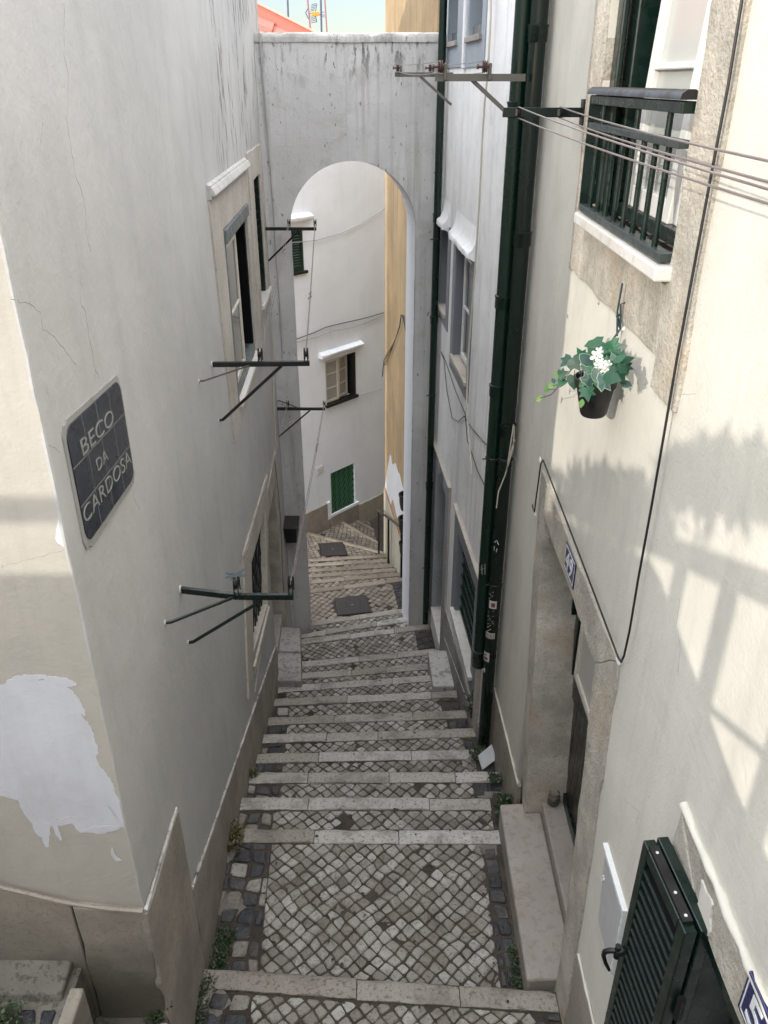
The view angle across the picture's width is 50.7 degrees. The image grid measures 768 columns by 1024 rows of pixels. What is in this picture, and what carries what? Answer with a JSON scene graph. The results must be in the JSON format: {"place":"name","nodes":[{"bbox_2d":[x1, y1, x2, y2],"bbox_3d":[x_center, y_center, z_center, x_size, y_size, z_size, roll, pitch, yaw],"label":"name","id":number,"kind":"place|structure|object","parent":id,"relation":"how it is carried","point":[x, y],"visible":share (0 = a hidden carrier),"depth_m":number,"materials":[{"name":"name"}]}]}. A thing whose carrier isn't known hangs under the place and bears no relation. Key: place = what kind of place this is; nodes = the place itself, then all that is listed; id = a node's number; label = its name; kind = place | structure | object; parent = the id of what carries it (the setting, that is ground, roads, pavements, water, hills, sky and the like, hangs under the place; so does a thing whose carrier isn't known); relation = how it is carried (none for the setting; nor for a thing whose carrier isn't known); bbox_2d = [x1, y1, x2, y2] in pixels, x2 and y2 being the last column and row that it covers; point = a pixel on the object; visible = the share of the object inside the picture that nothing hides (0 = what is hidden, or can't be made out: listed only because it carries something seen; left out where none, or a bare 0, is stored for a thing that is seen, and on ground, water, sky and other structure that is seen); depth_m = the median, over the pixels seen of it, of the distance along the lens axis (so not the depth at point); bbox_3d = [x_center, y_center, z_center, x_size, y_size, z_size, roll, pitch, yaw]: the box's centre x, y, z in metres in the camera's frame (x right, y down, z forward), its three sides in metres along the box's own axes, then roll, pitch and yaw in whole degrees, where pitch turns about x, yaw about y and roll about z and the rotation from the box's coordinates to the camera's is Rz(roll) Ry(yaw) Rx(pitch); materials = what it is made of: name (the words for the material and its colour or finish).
{"place":"outdoors","nodes":[
{"label":"outdoors","id":0,"kind":"place"},
{"bbox_2d":[0,968,169,1023],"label":"side lane","id":1,"kind":"structure","parent":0,"point":[77,979],"depth_m":3.67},
{"bbox_2d":[0,1010,55,1023],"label":"side lane setts","id":2,"kind":"structure","parent":1,"relation":"on","point":[47,1016],"depth_m":3.51,"materials":[{"name":"grey stone"}]},
{"bbox_2d":[0,997,32,1023],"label":"weed","id":3,"kind":"object","parent":2,"relation":"on","point":[3,1010],"visible":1,"depth_m":3.48,"materials":[{"name":"green plant"}]},
{"bbox_2d":[0,960,72,1001],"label":"stone step","id":4,"kind":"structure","parent":1,"relation":"on","point":[36,980],"depth_m":3.62,"materials":[{"name":"grey stone"}]},
{"bbox_2d":[58,988,93,1023],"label":"lane kerb","id":5,"kind":"structure","parent":1,"relation":"on","point":[76,1009],"depth_m":3.57,"materials":[{"name":"stone"}]},
{"bbox_2d":[143,1000,172,1023],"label":"weed","id":6,"kind":"object","parent":1,"relation":"on","point":[157,1017],"visible":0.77,"depth_m":3.85,"materials":[{"name":"green plant"}]},
{"bbox_2d":[257,0,384,32],"label":"sky","id":7,"kind":"structure","parent":0,"point":[343,16],"materials":[{"name":"white"}]},
{"bbox_2d":[201,514,561,1023],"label":"stairs","id":8,"kind":"structure","parent":0,"point":[258,935],"depth_m":5.52,"materials":[{"name":"grey stone"}]},
{"bbox_2d":[0,0,291,1023],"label":"corner house","id":9,"kind":"structure","parent":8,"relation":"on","point":[134,258],"depth_m":3.62,"materials":[{"name":"paint"}]},
{"bbox_2d":[61,375,134,548],"bbox_3d":[-1.067,-0.210,3.083,0.016,0.536,0.720,-1,28,-2],"label":"street sign","id":10,"kind":"object","parent":9,"relation":"attached to","point":[96,446],"visible":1,"depth_m":3.01,"materials":[{"name":"black tile"}]},
{"bbox_2d":[164,576,294,644],"bbox_3d":[-0.806,0.635,4.297,0.638,0.464,0.424,0,28,0],"label":"clothes rack","id":11,"kind":"object","parent":9,"relation":"attached to","point":[227,596],"visible":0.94,"depth_m":4.39,"materials":[{"name":"black metal"}]},
{"bbox_2d":[225,569,245,580],"bbox_3d":[-0.798,0.336,4.351,0.114,0.054,0.047,-7,29,-14],"label":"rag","id":12,"kind":"object","parent":11,"relation":"attached to","point":[234,575],"visible":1,"depth_m":4.34,"materials":[{"name":"fabric"}]},
{"bbox_2d":[206,158,260,442],"bbox_3d":[-1.349,-1.849,6.814,0.375,1.920,2.261,-1,28,-2],"label":"window","id":13,"kind":"structure","parent":9,"relation":"in","point":[227,193],"depth_m":6.62,"materials":[{"name":"stone"}]},
{"bbox_2d":[198,347,309,422],"bbox_3d":[-0.842,-0.749,5.356,0.682,0.560,0.578,0,28,0],"label":"clothes rack","id":14,"kind":"object","parent":9,"relation":"attached to","point":[261,363],"visible":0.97,"depth_m":5.46,"materials":[{"name":"black metal"}]},
{"bbox_2d":[260,221,288,357],"bbox_3d":[-0.934,-2.103,7.132,0.031,0.308,3.976,-1,28,-2],"label":"clothes line","id":15,"kind":"object","parent":14,"relation":"attached to","point":[275,290],"visible":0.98,"depth_m":6.73,"materials":[{"name":"metal"}]},
{"bbox_2d":[305,223,314,350],"bbox_3d":[-0.636,-2.104,7.132,0.034,0.305,3.978,-1,28,-3],"label":"clothes line","id":16,"kind":"object","parent":14,"relation":"attached to","point":[309,298],"visible":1,"depth_m":6.62,"materials":[{"name":"plastic"}]},
{"bbox_2d":[242,474,270,698],"bbox_3d":[-1.243,0.659,7.799,0.135,1.558,2.438,-1,28,-2],"label":"window","id":17,"kind":"structure","parent":9,"relation":"in","point":[256,580],"depth_m":7.79,"materials":[{"name":"stone"}]},
{"bbox_2d":[246,143,271,327],"bbox_3d":[-1.318,-2.876,8.379,0.145,1.628,1.308,-1,28,-2],"label":"window","id":18,"kind":"structure","parent":9,"relation":"in","point":[254,156],"depth_m":8.45,"materials":[{"name":"green paint"}]},
{"bbox_2d":[268,450,287,657],"bbox_3d":[-1.400,0.784,9.671,0.319,2.744,1.338,-1,28,-2],"label":"door","id":19,"kind":"structure","parent":9,"relation":"in","point":[276,565],"depth_m":9.91,"materials":[{"name":"beige stone"}]},
{"bbox_2d":[265,219,316,260],"bbox_3d":[-1.033,-2.989,8.946,0.594,0.473,0.114,0,28,0],"label":"clothes rack","id":20,"kind":"object","parent":9,"relation":"attached to","point":[297,229],"visible":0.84,"depth_m":8.85,"materials":[{"name":"black metal"}]},
{"bbox_2d":[276,399,325,437],"bbox_3d":[-1.022,-1.167,9.962,0.620,0.438,0.316,0,28,0],"label":"clothes rack","id":21,"kind":"object","parent":9,"relation":"attached to","point":[300,408],"visible":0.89,"depth_m":9.88,"materials":[{"name":"black metal"}]},
{"bbox_2d":[236,402,287,580],"bbox_3d":[-0.982,-0.465,7.115,0.005,1.111,5.662,-2,28,-3],"label":"clothes line","id":22,"kind":"object","parent":21,"relation":"attached to","point":[260,499],"visible":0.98,"depth_m":5.86,"materials":[{"name":"metal"}]},
{"bbox_2d":[270,311,299,447],"bbox_3d":[-1.241,-1.511,9.456,0.209,1.601,0.596,12,30,21],"label":"wire bundle","id":23,"kind":"object","parent":21,"relation":"hanging from","point":[274,408],"visible":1,"depth_m":9.46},
{"bbox_2d":[290,405,323,580],"bbox_3d":[-0.612,-0.465,7.115,0.023,1.111,5.654,-1,28,-2],"label":"clothes line","id":24,"kind":"object","parent":21,"relation":"attached to","point":[307,501],"visible":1,"depth_m":5.81,"materials":[{"name":"plastic"}]},
{"bbox_2d":[195,970,217,1023],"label":"weed","id":25,"kind":"object","parent":8,"relation":"on","point":[197,1013],"visible":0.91,"depth_m":4.57,"materials":[{"name":"green plant"}]},
{"bbox_2d":[227,817,245,852],"bbox_3d":[-1.066,2.279,5.743,0.174,0.108,0.302,0,28,0],"label":"weed","id":26,"kind":"object","parent":8,"relation":"on","point":[235,829],"visible":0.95,"depth_m":5.73,"materials":[{"name":"green plant"}]},
{"bbox_2d":[278,627,301,687],"bbox_3d":[-1.124,2.046,9.975,0.353,0.829,1.060,0,28,0],"label":"doorstep","id":27,"kind":"object","parent":8,"relation":"on","point":[290,663],"visible":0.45,"depth_m":9.69,"materials":[{"name":"grey stone"}]},
{"bbox_2d":[319,542,346,556],"bbox_3d":[-1.018,0.751,16.131,0.509,0.042,0.557,-5,28,-9],"label":"manhole cover","id":28,"kind":"object","parent":8,"relation":"on","point":[332,549],"visible":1,"depth_m":16.11,"materials":[{"name":"black metal"}]},
{"bbox_2d":[198,791,501,1016],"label":"cement joints","id":29,"kind":"object","parent":8,"relation":"on","point":[227,905],"visible":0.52,"depth_m":5.33,"materials":[{"name":"grey concrete"}]},
{"bbox_2d":[334,595,371,615],"bbox_3d":[-0.497,1.466,12.717,0.549,0.042,0.503,-5,28,-9],"label":"manhole cover","id":30,"kind":"object","parent":8,"relation":"on","point":[352,605],"visible":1,"depth_m":12.69,"materials":[{"name":"black metal"}]},
{"bbox_2d":[307,522,399,620],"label":"cobblestones","id":31,"kind":"structure","parent":8,"relation":"on","point":[378,601],"depth_m":13.66,"materials":[{"name":"beige stone"}]},
{"bbox_2d":[307,520,401,593],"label":"kerb","id":32,"kind":"structure","parent":8,"relation":"on","point":[360,572],"depth_m":14.56,"materials":[{"name":"beige stone"}]},
{"bbox_2d":[199,613,535,1023],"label":"cobblestones","id":33,"kind":"structure","parent":8,"relation":"on","point":[241,1002],"depth_m":5.46,"materials":[{"name":"stone"}]},
{"bbox_2d":[275,680,508,1008],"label":"gum spots","id":34,"kind":"object","parent":33,"relation":"on","point":[362,893],"visible":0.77,"depth_m":5.48,"materials":[{"name":"rubber"}]},
{"bbox_2d":[195,583,560,1023],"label":"basalt border","id":35,"kind":"object","parent":8,"relation":"on","point":[245,917],"visible":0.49,"depth_m":5.38,"materials":[{"name":"black stone"}]},
{"bbox_2d":[208,922,239,969],"bbox_3d":[-0.999,2.716,4.974,0.164,0.091,0.464,2,28,4],"label":"weed","id":36,"kind":"object","parent":35,"relation":"on","point":[222,946],"visible":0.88,"depth_m":5.01,"materials":[{"name":"green plant"}]},
{"bbox_2d":[478,744,494,769],"bbox_3d":[0.916,2.183,7.224,0.165,0.162,0.098,-16,32,-27],"label":"marble offcut","id":37,"kind":"object","parent":35,"relation":"on","point":[486,757],"visible":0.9,"depth_m":7.22,"materials":[{"name":"white stone"}]},
{"bbox_2d":[487,770,502,784],"bbox_3d":[0.932,2.218,6.756,0.156,0.075,0.165,8,29,15],"label":"weed","id":38,"kind":"object","parent":35,"relation":"on","point":[495,776],"visible":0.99,"depth_m":6.76,"materials":[{"name":"green plant"}]},
{"bbox_2d":[491,788,512,818],"bbox_3d":[0.909,2.233,6.170,0.196,0.151,0.294,0,28,0],"label":"weed","id":39,"kind":"object","parent":35,"relation":"on","point":[504,798],"visible":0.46,"depth_m":6.18,"materials":[{"name":"green plant"}]},
{"bbox_2d":[506,942,523,989],"bbox_3d":[0.798,2.763,4.926,0.112,0.073,0.325,3,28,6],"label":"weed","id":40,"kind":"object","parent":35,"relation":"on","point":[515,967],"visible":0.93,"depth_m":4.92,"materials":[{"name":"green plant"}]},
{"bbox_2d":[202,609,558,1012],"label":"kerb","id":41,"kind":"structure","parent":8,"relation":"on","point":[415,993],"depth_m":6.77,"materials":[{"name":"stone"}]},
{"bbox_2d":[249,766,259,778],"bbox_3d":[-1.129,2.189,6.829,0.162,0.086,0.144,-23,36,-37],"label":"weed","id":42,"kind":"object","parent":41,"relation":"on","point":[252,771],"visible":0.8,"depth_m":6.82,"materials":[{"name":"green plant"}]},
{"bbox_2d":[468,743,485,762],"bbox_3d":[0.848,2.166,7.322,0.188,0.104,0.206,0,28,0],"label":"weed","id":43,"kind":"object","parent":41,"relation":"on","point":[474,754],"visible":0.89,"depth_m":7.33,"materials":[{"name":"green plant"}]},
{"bbox_2d":[377,509,402,577],"bbox_3d":[0.113,0.507,14.380,0.064,1.976,2.743,-4,28,-8],"label":"handrail","id":44,"kind":"object","parent":8,"relation":"on","point":[388,517],"visible":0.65,"depth_m":14.72,"materials":[{"name":"black metal"}]},
{"bbox_2d":[427,651,453,691],"bbox_3d":[0.680,2.192,9.690,0.298,0.840,0.660,0,28,0],"label":"concrete step","id":45,"kind":"object","parent":8,"relation":"on","point":[439,671],"visible":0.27,"depth_m":9.43,"materials":[{"name":"grey concrete"}]},
{"bbox_2d":[498,804,563,991],"bbox_3d":[0.964,2.706,5.406,0.283,0.749,1.290,0,28,0],"label":"doorstep","id":46,"kind":"object","parent":8,"relation":"on","point":[537,919],"visible":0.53,"depth_m":5.15,"materials":[{"name":"stone"}]},
{"bbox_2d":[547,790,559,807],"bbox_3d":[1.184,1.994,5.656,0.084,0.108,0.084,0,28,0],"label":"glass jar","id":47,"kind":"object","parent":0,"point":[553,801],"visible":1,"depth_m":5.63,"materials":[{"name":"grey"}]},
{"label":"ground","id":48,"kind":"structure","parent":0,"visible":0},
{"bbox_2d":[257,2,316,32],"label":"tiled house","id":49,"kind":"structure","parent":48,"relation":"on","point":[271,20],"depth_m":15.32,"materials":[{"name":"tile"}]},
{"bbox_2d":[291,161,384,533],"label":"house","id":50,"kind":"structure","parent":48,"relation":"on","point":[341,373],"depth_m":15.78,"materials":[{"name":"white paint"}]},
{"bbox_2d":[287,0,288,16],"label":"mast","id":51,"kind":"object","parent":50,"relation":"on","point":[287,8],"visible":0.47,"depth_m":17.87,"materials":[{"name":"metal"}]},
{"bbox_2d":[291,212,313,275],"bbox_3d":[-1.568,-4.630,14.093,0.150,1.022,0.871,23,35,36],"label":"window","id":52,"kind":"structure","parent":50,"relation":"in","point":[297,248],"depth_m":14.19,"materials":[{"name":"green paint"}]},
{"bbox_2d":[305,0,324,27],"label":"antenna","id":53,"kind":"object","parent":50,"relation":"on","point":[315,14],"visible":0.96,"depth_m":16.63,"materials":[{"name":"metal"}]},
{"bbox_2d":[320,0,322,31],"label":"mast","id":54,"kind":"object","parent":50,"relation":"on","point":[321,15],"visible":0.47,"depth_m":17.94,"materials":[{"name":"metal"}]},
{"bbox_2d":[324,0,327,31],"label":"mast","id":55,"kind":"object","parent":50,"relation":"on","point":[325,15],"visible":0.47,"depth_m":17.09,"materials":[{"name":"white metal"}]},
{"bbox_2d":[292,209,384,242],"bbox_3d":[-0.894,-5.153,14.659,0.010,0.366,2.774,23,35,36],"label":"cable","id":56,"kind":"object","parent":50,"relation":"attached to","point":[340,233],"visible":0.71,"depth_m":14.79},
{"bbox_2d":[297,312,383,338],"bbox_3d":[-0.926,-3.528,15.481,0.017,0.116,2.772,23,35,36],"label":"cable","id":57,"kind":"object","parent":50,"relation":"attached to","point":[340,323],"visible":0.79,"depth_m":15.53,"materials":[{"name":"metal"}]},
{"bbox_2d":[299,315,383,341],"bbox_3d":[-0.927,-3.467,15.512,0.010,0.084,2.776,23,35,36],"label":"cable","id":58,"kind":"object","parent":50,"relation":"attached to","point":[341,329],"visible":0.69,"depth_m":15.61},
{"bbox_2d":[319,340,363,407],"bbox_3d":[-0.886,-2.733,16.081,0.290,1.143,1.166,23,35,36],"label":"window","id":59,"kind":"structure","parent":50,"relation":"in","point":[340,372],"depth_m":16.12,"materials":[{"name":"white wood"}]},
{"bbox_2d":[331,464,354,512],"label":"window","id":60,"kind":"structure","parent":50,"relation":"in","point":[342,485],"depth_m":17.27,"materials":[{"name":"green paint"}]},
{"bbox_2d":[253,32,446,632],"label":"arch wall","id":61,"kind":"structure","parent":48,"relation":"on","point":[331,98],"depth_m":8.74,"materials":[{"name":"grey paint"}]},
{"bbox_2d":[258,28,282,360],"bbox_3d":[-1.241,-3.434,9.147,0.058,3.466,0.421,0,28,0],"label":"cable","id":62,"kind":"object","parent":61,"relation":"hanging from","point":[271,183],"visible":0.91,"depth_m":8.81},
{"bbox_2d":[283,516,298,542],"bbox_3d":[-1.222,0.239,10.711,0.195,0.270,0.315,0,28,0],"label":"metal box","id":63,"kind":"object","parent":61,"relation":"attached to","point":[291,527],"visible":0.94,"depth_m":10.63,"materials":[{"name":"metal"}]},
{"bbox_2d":[384,0,438,572],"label":"ochre house","id":64,"kind":"structure","parent":48,"relation":"on","point":[411,15],"depth_m":12.71,"materials":[{"name":"paint"}]},
{"bbox_2d":[382,314,405,376],"bbox_3d":[0.141,-2.571,12.982,0.011,1.678,2.495,-4,28,-7],"label":"cable","id":65,"kind":"object","parent":64,"relation":"attached to","point":[401,315],"visible":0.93,"depth_m":12.84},
{"bbox_2d":[398,514,402,534],"bbox_3d":[0.329,0.211,12.363,0.240,0.280,0.240,0,28,0],"label":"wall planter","id":66,"kind":"object","parent":64,"relation":"attached to","point":[400,519],"visible":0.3,"depth_m":12.31,"materials":[{"name":"black plastic"}]},
{"bbox_2d":[398,491,402,510],"bbox_3d":[0.336,-0.146,12.121,0.240,0.280,0.240,0,28,0],"label":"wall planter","id":67,"kind":"object","parent":64,"relation":"attached to","point":[400,495],"visible":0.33,"depth_m":12.07,"materials":[{"name":"black plastic"}]},
{"bbox_2d":[399,539,402,558],"bbox_3d":[0.344,0.585,12.441,0.240,0.280,0.240,0,28,0],"label":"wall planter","id":68,"kind":"object","parent":64,"relation":"attached to","point":[401,546],"visible":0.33,"depth_m":12.39,"materials":[{"name":"black plastic"}]},
{"bbox_2d":[429,0,514,740],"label":"white house","id":69,"kind":"structure","parent":48,"relation":"on","point":[457,509],"depth_m":7.83,"materials":[{"name":"paint"}]},
{"bbox_2d":[393,64,452,105],"bbox_3d":[0.382,-4.198,7.978,0.589,0.366,0.071,0,28,0],"label":"clothes rack","id":70,"kind":"object","parent":69,"relation":"attached to","point":[397,73],"visible":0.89,"depth_m":7.94,"materials":[{"name":"metal"}]},
{"bbox_2d":[422,0,447,624],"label":"drainpipe","id":71,"kind":"object","parent":69,"relation":"attached to","point":[436,238],"visible":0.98,"depth_m":9.25,"materials":[{"name":"metal"}]},
{"bbox_2d":[429,438,450,650],"bbox_3d":[0.824,0.592,10.266,0.340,2.725,1.444,-2,28,-4],"label":"door","id":72,"kind":"structure","parent":69,"relation":"in","point":[436,613],"depth_m":10.44,"materials":[{"name":"stone"}]},
{"bbox_2d":[439,467,442,484],"bbox_3d":[0.683,-0.449,9.656,0.016,0.165,0.241,-2,28,-4],"label":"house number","id":73,"kind":"object","parent":69,"relation":"attached to","point":[441,475],"visible":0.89,"depth_m":9.61,"materials":[{"name":"ceramic"}]},
{"bbox_2d":[436,197,450,331],"bbox_3d":[0.745,-2.713,8.881,0.328,1.302,0.742,-2,28,-4],"label":"window","id":74,"kind":"structure","parent":69,"relation":"in","point":[443,221],"depth_m":8.98,"materials":[{"name":"stone"}]},
{"bbox_2d":[446,0,463,67],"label":"window","id":75,"kind":"structure","parent":69,"relation":"in","point":[453,44],"depth_m":7.94,"materials":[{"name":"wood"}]},
{"bbox_2d":[448,210,476,399],"bbox_3d":[0.837,-2.009,7.873,0.328,1.603,1.223,-2,28,-4],"label":"window","id":76,"kind":"structure","parent":69,"relation":"in","point":[463,233],"depth_m":8.06,"materials":[{"name":"stone"}]},
{"bbox_2d":[441,352,486,483],"bbox_3d":[0.762,-1.008,8.193,0.007,0.481,2.860,-2,28,-4],"label":"cable","id":77,"kind":"object","parent":69,"relation":"attached to","point":[464,412],"visible":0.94,"depth_m":8.06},
{"bbox_2d":[450,503,478,694],"bbox_3d":[0.882,0.911,8.300,0.205,1.445,1.605,-2,28,-4],"label":"window","id":78,"kind":"structure","parent":69,"relation":"in","point":[465,570],"depth_m":8.50,"materials":[{"name":"white stone"}]},
{"bbox_2d":[461,690,473,718],"bbox_3d":[0.847,1.888,7.977,0.193,0.344,0.142,0,28,0],"label":"weed","id":79,"kind":"object","parent":69,"relation":"on","point":[469,697],"visible":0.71,"depth_m":7.94,"materials":[{"name":"green plant"}]},
{"bbox_2d":[464,0,487,67],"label":"window","id":80,"kind":"structure","parent":69,"relation":"in","point":[475,39],"depth_m":6.91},
{"bbox_2d":[466,0,491,474],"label":"cable","id":81,"kind":"object","parent":69,"relation":"attached to","point":[489,43],"visible":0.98,"depth_m":6.74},
{"bbox_2d":[432,60,525,111],"bbox_3d":[0.566,-2.552,4.867,0.558,0.280,0.071,0,28,0],"label":"clothes rack","id":82,"kind":"object","parent":69,"relation":"attached to","point":[485,66],"visible":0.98,"depth_m":4.84,"materials":[{"name":"metal"}]},
{"bbox_2d":[398,61,439,74],"bbox_3d":[0.235,-3.485,6.364,0.006,0.109,3.526,-2,28,-3],"label":"clothes line","id":83,"kind":"object","parent":82,"relation":"attached to","point":[419,64],"visible":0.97,"depth_m":5.99,"materials":[{"name":"plastic"}]},
{"bbox_2d":[430,60,484,73],"bbox_3d":[0.525,-3.485,6.364,0.006,0.109,3.523,-1,28,-2],"label":"clothes line","id":84,"kind":"object","parent":82,"relation":"attached to","point":[460,63],"visible":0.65,"depth_m":5.62,"materials":[{"name":"plastic"}]},
{"bbox_2d":[488,0,767,1023],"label":"cream house","id":85,"kind":"structure","parent":48,"relation":"on","point":[648,758],"depth_m":3.04,"materials":[{"name":"paint"}]},
{"bbox_2d":[472,0,530,668],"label":"drainpipe","id":86,"kind":"object","parent":85,"relation":"attached to","point":[516,99],"visible":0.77,"depth_m":5.65,"materials":[{"name":"metal"}]},
{"bbox_2d":[496,425,514,507],"bbox_3d":[0.914,-0.334,6.084,0.108,0.687,0.009,0,28,0],"label":"cable","id":87,"kind":"object","parent":85,"relation":"attached to","point":[510,448],"visible":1,"depth_m":6.03,"materials":[{"name":"black plastic"}]},
{"bbox_2d":[478,0,548,747],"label":"drainpipe","id":88,"kind":"object","parent":85,"relation":"attached to","point":[537,34],"visible":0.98,"depth_m":5.63,"materials":[{"name":"metal"}]},
{"bbox_2d":[502,99,585,126],"bbox_3d":[0.797,-1.993,4.053,0.405,0.125,0.088,0,28,0],"label":"clothes rack","id":89,"kind":"object","parent":85,"relation":"attached to","point":[517,112],"visible":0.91,"depth_m":4.05,"materials":[{"name":"black metal"}]},
{"bbox_2d":[518,117,767,204],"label":"clothes line","id":90,"kind":"object","parent":89,"relation":"attached to","point":[702,183],"visible":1,"depth_m":2.17,"materials":[{"name":"metal"}]},
{"bbox_2d":[518,107,767,190],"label":"clothes line","id":91,"kind":"object","parent":89,"relation":"attached to","point":[708,171],"visible":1,"depth_m":2.15,"materials":[{"name":"metal"}]},
{"bbox_2d":[560,117,767,182],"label":"clothes line","id":92,"kind":"object","parent":89,"relation":"attached to","point":[715,167],"visible":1,"depth_m":2.12,"materials":[{"name":"metal"}]},
{"bbox_2d":[561,107,767,162],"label":"clothes line","id":93,"kind":"object","parent":89,"relation":"attached to","point":[715,149],"visible":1,"depth_m":2.10,"materials":[{"name":"metal"}]},
{"bbox_2d":[564,541,576,589],"bbox_3d":[0.985,0.280,4.284,0.018,0.157,0.245,0,28,0],"label":"house number","id":94,"kind":"object","parent":85,"relation":"attached to","point":[570,565],"visible":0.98,"depth_m":4.26,"materials":[{"name":"blue ceramic"}]},
{"bbox_2d":[522,470,620,1023],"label":"door","id":95,"kind":"structure","parent":85,"relation":"in","point":[573,673],"depth_m":5.19,"materials":[{"name":"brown wood"}]},
{"bbox_2d":[536,283,634,418],"bbox_3d":[0.885,-0.635,3.606,0.237,0.814,1.394,0,28,0],"label":"flower pot","id":96,"kind":"object","parent":85,"relation":"attached to","point":[606,367],"visible":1,"depth_m":3.33,"materials":[{"name":"black plastic"}]},
{"bbox_2d":[598,843,627,974],"bbox_3d":[0.999,1.744,3.576,0.042,0.425,0.340,0,28,0],"label":"meter box","id":97,"kind":"object","parent":85,"relation":"attached to","point":[613,912],"visible":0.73,"depth_m":3.53,"materials":[{"name":"metal"}]},
{"bbox_2d":[598,857,620,965],"bbox_3d":[1.005,1.747,3.577,0.030,0.420,0.319,0,28,0],"label":"door panel","id":98,"kind":"structure","parent":97,"relation":"in","point":[609,917],"depth_m":3.58,"materials":[{"name":"metal"}]},
{"bbox_2d":[578,87,697,262],"bbox_3d":[1.022,-1.405,3.262,0.175,0.533,1.330,0,28,0],"label":"window guard","id":99,"kind":"object","parent":85,"relation":"attached to","point":[594,160],"visible":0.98,"depth_m":3.17,"materials":[{"name":"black metal"}]},
{"bbox_2d":[532,0,743,665],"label":"cable","id":100,"kind":"object","parent":85,"relation":"attached to","point":[689,289],"visible":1,"depth_m":2.74,"materials":[{"name":"black rubber"}]},
{"bbox_2d":[569,0,752,412],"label":"window","id":101,"kind":"structure","parent":85,"relation":"in","point":[673,44],"depth_m":3.11,"materials":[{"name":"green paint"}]},
{"bbox_2d":[601,801,767,1023],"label":"door","id":102,"kind":"structure","parent":85,"relation":"in","point":[683,956],"depth_m":2.63,"materials":[{"name":"wood"}]},
{"bbox_2d":[738,971,767,1023],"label":"house number","id":103,"kind":"object","parent":85,"relation":"attached to","point":[750,1009],"visible":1,"depth_m":2.16,"materials":[{"name":"blue ceramic"}]}
]}

